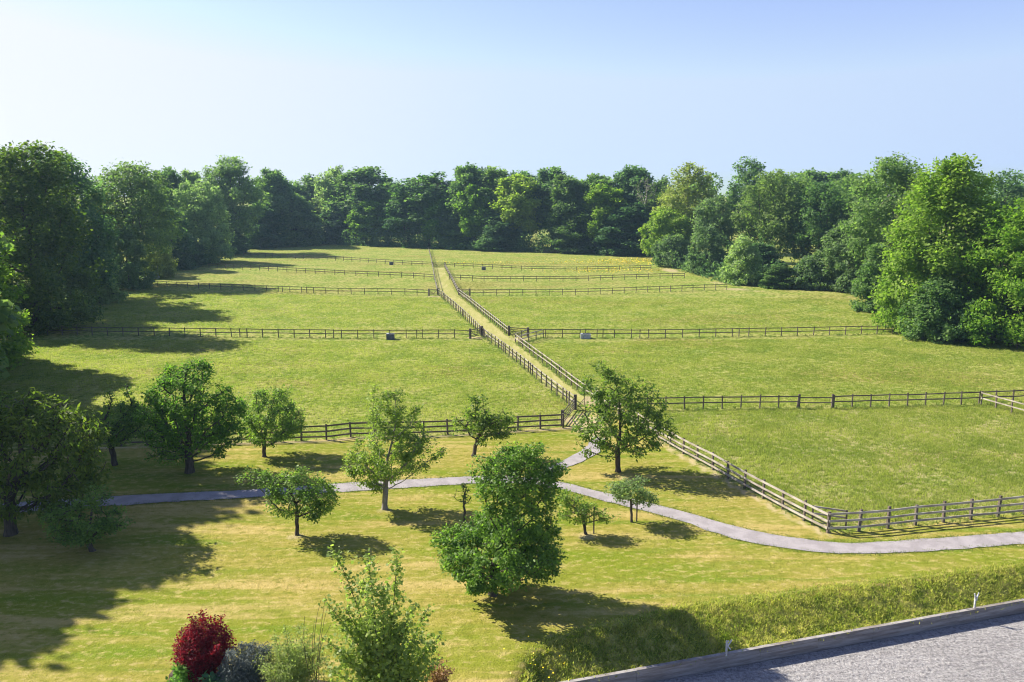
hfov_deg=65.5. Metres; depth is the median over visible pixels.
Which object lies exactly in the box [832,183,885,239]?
woodland tree
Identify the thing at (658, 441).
verge grass
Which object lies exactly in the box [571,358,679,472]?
lawn tree
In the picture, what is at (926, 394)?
rail fence
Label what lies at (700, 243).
bush
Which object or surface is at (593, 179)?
woodland tree
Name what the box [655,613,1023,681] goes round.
arena surface
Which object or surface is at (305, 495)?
lawn tree
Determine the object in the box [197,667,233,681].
leafy plant
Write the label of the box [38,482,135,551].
lawn tree
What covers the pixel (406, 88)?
sky
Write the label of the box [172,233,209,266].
bush
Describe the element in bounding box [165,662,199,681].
herb
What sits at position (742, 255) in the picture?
bush
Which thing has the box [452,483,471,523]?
lawn tree
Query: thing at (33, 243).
woodland tree
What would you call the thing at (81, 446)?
lawn tree
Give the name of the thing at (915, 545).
path
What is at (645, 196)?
bare tree
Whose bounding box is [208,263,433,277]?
rail fence
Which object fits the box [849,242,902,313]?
bush
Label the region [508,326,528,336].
field gate
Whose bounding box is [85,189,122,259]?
woodland tree
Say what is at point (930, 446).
paddock grass
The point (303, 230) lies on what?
woodland tree
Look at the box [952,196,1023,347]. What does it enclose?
woodland tree
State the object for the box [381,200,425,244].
woodland tree
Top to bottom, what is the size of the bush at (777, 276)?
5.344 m
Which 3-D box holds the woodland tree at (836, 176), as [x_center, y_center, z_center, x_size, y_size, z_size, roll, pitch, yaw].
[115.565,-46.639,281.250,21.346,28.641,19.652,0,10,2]
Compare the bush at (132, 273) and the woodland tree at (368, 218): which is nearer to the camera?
the bush at (132, 273)
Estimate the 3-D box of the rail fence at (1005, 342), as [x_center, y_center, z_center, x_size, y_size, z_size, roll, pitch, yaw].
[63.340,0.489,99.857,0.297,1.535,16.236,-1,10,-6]
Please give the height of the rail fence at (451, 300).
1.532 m
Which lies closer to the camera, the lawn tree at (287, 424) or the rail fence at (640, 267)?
the lawn tree at (287, 424)
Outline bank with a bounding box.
[523,564,1023,681]
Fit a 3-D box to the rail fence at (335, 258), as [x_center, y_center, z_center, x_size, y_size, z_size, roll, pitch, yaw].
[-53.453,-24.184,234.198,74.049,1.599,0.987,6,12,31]
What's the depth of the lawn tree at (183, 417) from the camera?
54.03 m
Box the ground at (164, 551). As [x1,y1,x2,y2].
[0,197,1023,681]
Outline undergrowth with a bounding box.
[50,228,1023,344]
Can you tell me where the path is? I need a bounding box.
[2,436,1023,552]
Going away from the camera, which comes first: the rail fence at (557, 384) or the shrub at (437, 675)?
the shrub at (437, 675)
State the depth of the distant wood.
247.40 m
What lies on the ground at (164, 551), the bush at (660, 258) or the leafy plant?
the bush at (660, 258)
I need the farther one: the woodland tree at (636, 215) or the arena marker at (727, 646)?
the woodland tree at (636, 215)
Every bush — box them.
[77,249,131,303]
[107,226,157,289]
[140,241,178,277]
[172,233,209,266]
[215,228,251,254]
[650,233,692,267]
[684,225,728,274]
[718,233,763,285]
[749,242,783,272]
[756,263,795,288]
[791,253,828,290]
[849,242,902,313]
[894,275,977,343]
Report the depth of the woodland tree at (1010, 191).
200.06 m
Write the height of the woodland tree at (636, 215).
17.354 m
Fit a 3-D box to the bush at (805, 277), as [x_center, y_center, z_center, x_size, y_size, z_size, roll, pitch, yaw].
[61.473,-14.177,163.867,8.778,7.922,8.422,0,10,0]
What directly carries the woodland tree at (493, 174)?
on the ground at (164, 551)
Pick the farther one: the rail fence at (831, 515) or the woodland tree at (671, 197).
the woodland tree at (671, 197)
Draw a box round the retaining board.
[560,598,1023,681]
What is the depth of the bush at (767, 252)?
182.27 m
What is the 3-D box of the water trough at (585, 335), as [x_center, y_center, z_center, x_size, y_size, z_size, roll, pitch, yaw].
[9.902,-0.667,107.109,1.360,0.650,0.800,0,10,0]
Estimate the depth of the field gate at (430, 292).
152.89 m
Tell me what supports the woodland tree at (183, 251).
on the ground at (164, 551)
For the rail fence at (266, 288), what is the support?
on the ground at (164, 551)
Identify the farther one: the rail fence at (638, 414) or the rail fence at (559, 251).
the rail fence at (559, 251)
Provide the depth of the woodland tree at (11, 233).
127.78 m
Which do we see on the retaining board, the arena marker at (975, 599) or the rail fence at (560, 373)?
the arena marker at (975, 599)
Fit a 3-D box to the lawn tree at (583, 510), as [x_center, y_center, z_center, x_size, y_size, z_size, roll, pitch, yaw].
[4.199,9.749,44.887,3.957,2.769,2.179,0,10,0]
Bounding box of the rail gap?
[798,394,833,407]
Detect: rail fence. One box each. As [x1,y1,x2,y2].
[46,326,468,337]
[63,413,563,445]
[154,281,427,294]
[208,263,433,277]
[243,252,424,264]
[429,250,437,288]
[438,289,480,332]
[445,262,650,270]
[445,264,458,291]
[449,273,684,280]
[458,289,507,333]
[470,284,726,295]
[482,328,573,403]
[515,334,581,389]
[521,329,543,343]
[529,325,898,337]
[535,249,596,253]
[582,383,656,430]
[610,394,798,408]
[657,428,828,530]
[811,505,847,529]
[826,495,1023,532]
[833,389,1023,407]
[980,391,1023,412]
[989,333,1023,348]
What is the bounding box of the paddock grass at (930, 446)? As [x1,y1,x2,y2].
[0,290,1023,526]
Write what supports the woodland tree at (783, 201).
on the ground at (164, 551)
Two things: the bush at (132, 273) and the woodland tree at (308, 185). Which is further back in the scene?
the woodland tree at (308, 185)
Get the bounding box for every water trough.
[386,333,394,339]
[580,333,590,338]
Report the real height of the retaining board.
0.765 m
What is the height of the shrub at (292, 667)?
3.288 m
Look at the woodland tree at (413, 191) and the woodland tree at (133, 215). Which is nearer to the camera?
the woodland tree at (133, 215)
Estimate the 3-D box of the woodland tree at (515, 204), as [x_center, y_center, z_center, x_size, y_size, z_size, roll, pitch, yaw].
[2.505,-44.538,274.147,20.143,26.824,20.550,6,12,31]
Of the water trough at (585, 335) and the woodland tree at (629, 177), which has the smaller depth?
the water trough at (585, 335)
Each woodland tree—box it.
[0,139,108,335]
[0,148,28,281]
[0,231,39,369]
[14,148,123,300]
[76,158,186,280]
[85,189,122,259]
[146,207,197,270]
[149,165,190,227]
[168,179,237,263]
[181,168,203,236]
[190,155,265,235]
[240,202,288,248]
[252,166,294,227]
[254,176,308,233]
[280,193,325,246]
[291,172,321,223]
[310,164,351,218]
[315,208,359,243]
[323,166,396,242]
[344,200,387,242]
[367,179,400,242]
[381,170,452,245]
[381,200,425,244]
[415,194,450,242]
[432,208,477,248]
[441,161,489,247]
[452,183,494,242]
[467,166,511,231]
[472,212,527,251]
[488,172,547,248]
[506,170,548,234]
[530,166,571,245]
[542,173,588,237]
[546,204,604,253]
[574,183,629,242]
[575,173,618,243]
[592,201,655,255]
[611,164,656,231]
[637,205,693,255]
[643,174,680,234]
[651,161,723,239]
[690,194,739,250]
[715,156,770,233]
[729,168,811,255]
[779,181,852,259]
[788,167,829,229]
[811,219,872,293]
[819,168,855,226]
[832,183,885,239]
[837,151,949,270]
[867,152,1008,338]
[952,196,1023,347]
[977,168,1023,266]
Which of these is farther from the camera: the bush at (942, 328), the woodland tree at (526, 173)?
the woodland tree at (526, 173)
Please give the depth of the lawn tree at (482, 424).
58.05 m
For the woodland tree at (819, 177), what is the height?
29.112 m
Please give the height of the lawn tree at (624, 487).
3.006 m
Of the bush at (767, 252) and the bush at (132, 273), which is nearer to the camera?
the bush at (132, 273)
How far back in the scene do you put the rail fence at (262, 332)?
107.38 m
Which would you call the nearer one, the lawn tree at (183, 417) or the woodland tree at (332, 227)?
the lawn tree at (183, 417)
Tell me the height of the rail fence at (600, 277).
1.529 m
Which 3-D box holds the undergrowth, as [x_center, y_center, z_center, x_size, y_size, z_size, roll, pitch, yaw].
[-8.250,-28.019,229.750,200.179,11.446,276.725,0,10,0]
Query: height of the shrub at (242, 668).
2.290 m
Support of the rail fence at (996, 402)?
on the ground at (164, 551)
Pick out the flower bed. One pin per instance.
(171, 673)
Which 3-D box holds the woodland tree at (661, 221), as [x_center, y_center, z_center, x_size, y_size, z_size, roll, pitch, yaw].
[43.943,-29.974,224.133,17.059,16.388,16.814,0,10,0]
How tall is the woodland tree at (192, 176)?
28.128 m
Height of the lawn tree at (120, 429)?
6.077 m
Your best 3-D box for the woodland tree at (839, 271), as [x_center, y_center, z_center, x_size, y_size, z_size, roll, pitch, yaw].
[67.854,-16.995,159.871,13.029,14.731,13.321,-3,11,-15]
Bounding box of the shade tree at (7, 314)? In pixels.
[0,229,21,379]
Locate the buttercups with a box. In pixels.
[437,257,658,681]
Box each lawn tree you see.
[0,387,116,536]
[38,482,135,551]
[94,384,151,465]
[128,358,250,473]
[233,464,340,535]
[237,383,308,456]
[340,384,449,509]
[429,439,571,596]
[450,393,518,456]
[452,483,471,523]
[553,484,620,534]
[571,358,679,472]
[603,475,658,522]
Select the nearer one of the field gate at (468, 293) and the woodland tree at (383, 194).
the field gate at (468, 293)
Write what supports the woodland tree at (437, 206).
on the ground at (164, 551)
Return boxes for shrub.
[166,609,236,681]
[214,639,275,681]
[252,623,335,681]
[300,596,330,681]
[316,540,445,681]
[422,653,454,681]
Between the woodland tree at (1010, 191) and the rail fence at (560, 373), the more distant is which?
the woodland tree at (1010, 191)
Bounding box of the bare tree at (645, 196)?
[635,176,658,210]
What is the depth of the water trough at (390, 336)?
105.79 m
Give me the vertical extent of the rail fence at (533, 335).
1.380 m
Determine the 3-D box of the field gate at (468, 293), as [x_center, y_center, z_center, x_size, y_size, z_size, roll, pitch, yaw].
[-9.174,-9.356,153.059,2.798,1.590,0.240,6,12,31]
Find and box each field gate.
[428,288,438,295]
[458,288,470,295]
[469,326,482,338]
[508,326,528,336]
[561,394,576,423]
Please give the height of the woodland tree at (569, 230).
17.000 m
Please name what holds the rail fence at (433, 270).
on the ground at (164, 551)
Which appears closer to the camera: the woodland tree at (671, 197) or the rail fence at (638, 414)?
the rail fence at (638, 414)
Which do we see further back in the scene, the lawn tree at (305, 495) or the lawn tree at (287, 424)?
the lawn tree at (287, 424)
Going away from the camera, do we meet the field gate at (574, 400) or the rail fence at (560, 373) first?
the field gate at (574, 400)
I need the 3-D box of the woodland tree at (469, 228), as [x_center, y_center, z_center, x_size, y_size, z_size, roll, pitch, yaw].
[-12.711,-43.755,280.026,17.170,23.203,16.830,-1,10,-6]
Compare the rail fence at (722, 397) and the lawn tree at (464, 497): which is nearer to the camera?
the lawn tree at (464, 497)
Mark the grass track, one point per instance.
(444, 284)
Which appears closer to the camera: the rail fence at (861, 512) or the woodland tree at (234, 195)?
the rail fence at (861, 512)
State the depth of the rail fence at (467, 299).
126.29 m
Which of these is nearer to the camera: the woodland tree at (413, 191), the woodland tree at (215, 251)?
the woodland tree at (215, 251)
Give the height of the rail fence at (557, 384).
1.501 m
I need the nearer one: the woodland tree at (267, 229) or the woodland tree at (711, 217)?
the woodland tree at (711, 217)
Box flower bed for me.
[168,670,326,681]
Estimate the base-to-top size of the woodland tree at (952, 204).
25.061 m
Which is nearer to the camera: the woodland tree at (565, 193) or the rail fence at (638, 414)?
the rail fence at (638, 414)
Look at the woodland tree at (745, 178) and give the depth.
255.38 m
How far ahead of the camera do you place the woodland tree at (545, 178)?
270.83 m
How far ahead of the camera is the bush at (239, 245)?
259.01 m
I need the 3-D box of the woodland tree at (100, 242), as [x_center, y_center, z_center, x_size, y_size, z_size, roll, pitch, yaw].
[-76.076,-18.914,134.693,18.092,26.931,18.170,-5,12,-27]
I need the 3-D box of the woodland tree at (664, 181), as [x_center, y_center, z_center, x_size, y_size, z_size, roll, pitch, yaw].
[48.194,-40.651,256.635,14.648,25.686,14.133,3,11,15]
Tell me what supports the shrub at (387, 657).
on the flower bed
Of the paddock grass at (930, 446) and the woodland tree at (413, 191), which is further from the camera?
the woodland tree at (413, 191)
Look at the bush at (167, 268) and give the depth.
184.48 m
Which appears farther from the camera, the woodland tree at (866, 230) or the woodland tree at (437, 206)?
the woodland tree at (437, 206)
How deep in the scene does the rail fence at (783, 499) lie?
51.44 m
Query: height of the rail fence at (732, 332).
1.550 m
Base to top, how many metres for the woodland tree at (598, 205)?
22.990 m
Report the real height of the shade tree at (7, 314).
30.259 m
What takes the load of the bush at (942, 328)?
on the ground at (164, 551)
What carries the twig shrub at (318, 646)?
on the flower bed
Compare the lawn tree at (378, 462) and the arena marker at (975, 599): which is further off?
the lawn tree at (378, 462)
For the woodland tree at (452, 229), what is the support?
on the ground at (164, 551)
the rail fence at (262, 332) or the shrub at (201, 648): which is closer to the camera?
the shrub at (201, 648)
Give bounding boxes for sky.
[0,0,1023,196]
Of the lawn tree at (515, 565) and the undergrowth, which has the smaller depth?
the lawn tree at (515, 565)
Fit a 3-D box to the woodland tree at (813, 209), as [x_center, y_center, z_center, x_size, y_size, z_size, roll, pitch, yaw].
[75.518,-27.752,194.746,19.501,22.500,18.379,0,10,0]
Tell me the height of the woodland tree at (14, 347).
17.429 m
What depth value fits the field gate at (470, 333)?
107.72 m
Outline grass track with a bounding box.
[434,268,583,406]
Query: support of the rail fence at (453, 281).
on the ground at (164, 551)
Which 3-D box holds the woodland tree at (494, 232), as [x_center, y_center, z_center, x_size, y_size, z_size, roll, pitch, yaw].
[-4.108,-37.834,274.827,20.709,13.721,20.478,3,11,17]
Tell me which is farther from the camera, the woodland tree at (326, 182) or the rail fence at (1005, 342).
the woodland tree at (326, 182)
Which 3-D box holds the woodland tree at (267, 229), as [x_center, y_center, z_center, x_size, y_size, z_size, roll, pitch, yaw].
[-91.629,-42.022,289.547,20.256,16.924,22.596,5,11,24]
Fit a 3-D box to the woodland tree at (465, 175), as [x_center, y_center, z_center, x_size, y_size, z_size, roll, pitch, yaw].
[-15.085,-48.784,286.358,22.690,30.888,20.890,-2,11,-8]
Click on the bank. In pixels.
(546, 671)
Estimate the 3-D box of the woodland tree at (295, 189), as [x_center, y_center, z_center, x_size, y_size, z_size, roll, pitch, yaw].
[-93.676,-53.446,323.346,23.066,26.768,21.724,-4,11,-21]
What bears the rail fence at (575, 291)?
on the ground at (164, 551)
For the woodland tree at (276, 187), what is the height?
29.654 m
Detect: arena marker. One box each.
[725,639,731,655]
[973,592,978,607]
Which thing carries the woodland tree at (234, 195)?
on the ground at (164, 551)
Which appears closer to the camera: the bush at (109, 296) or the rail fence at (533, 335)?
the rail fence at (533, 335)
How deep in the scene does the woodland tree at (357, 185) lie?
307.01 m
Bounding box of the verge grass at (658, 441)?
[18,287,1023,555]
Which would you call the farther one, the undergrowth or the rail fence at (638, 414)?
the undergrowth
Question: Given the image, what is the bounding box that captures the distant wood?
[4,161,1023,228]
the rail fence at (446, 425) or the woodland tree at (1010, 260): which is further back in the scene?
the woodland tree at (1010, 260)
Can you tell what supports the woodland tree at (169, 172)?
on the ground at (164, 551)

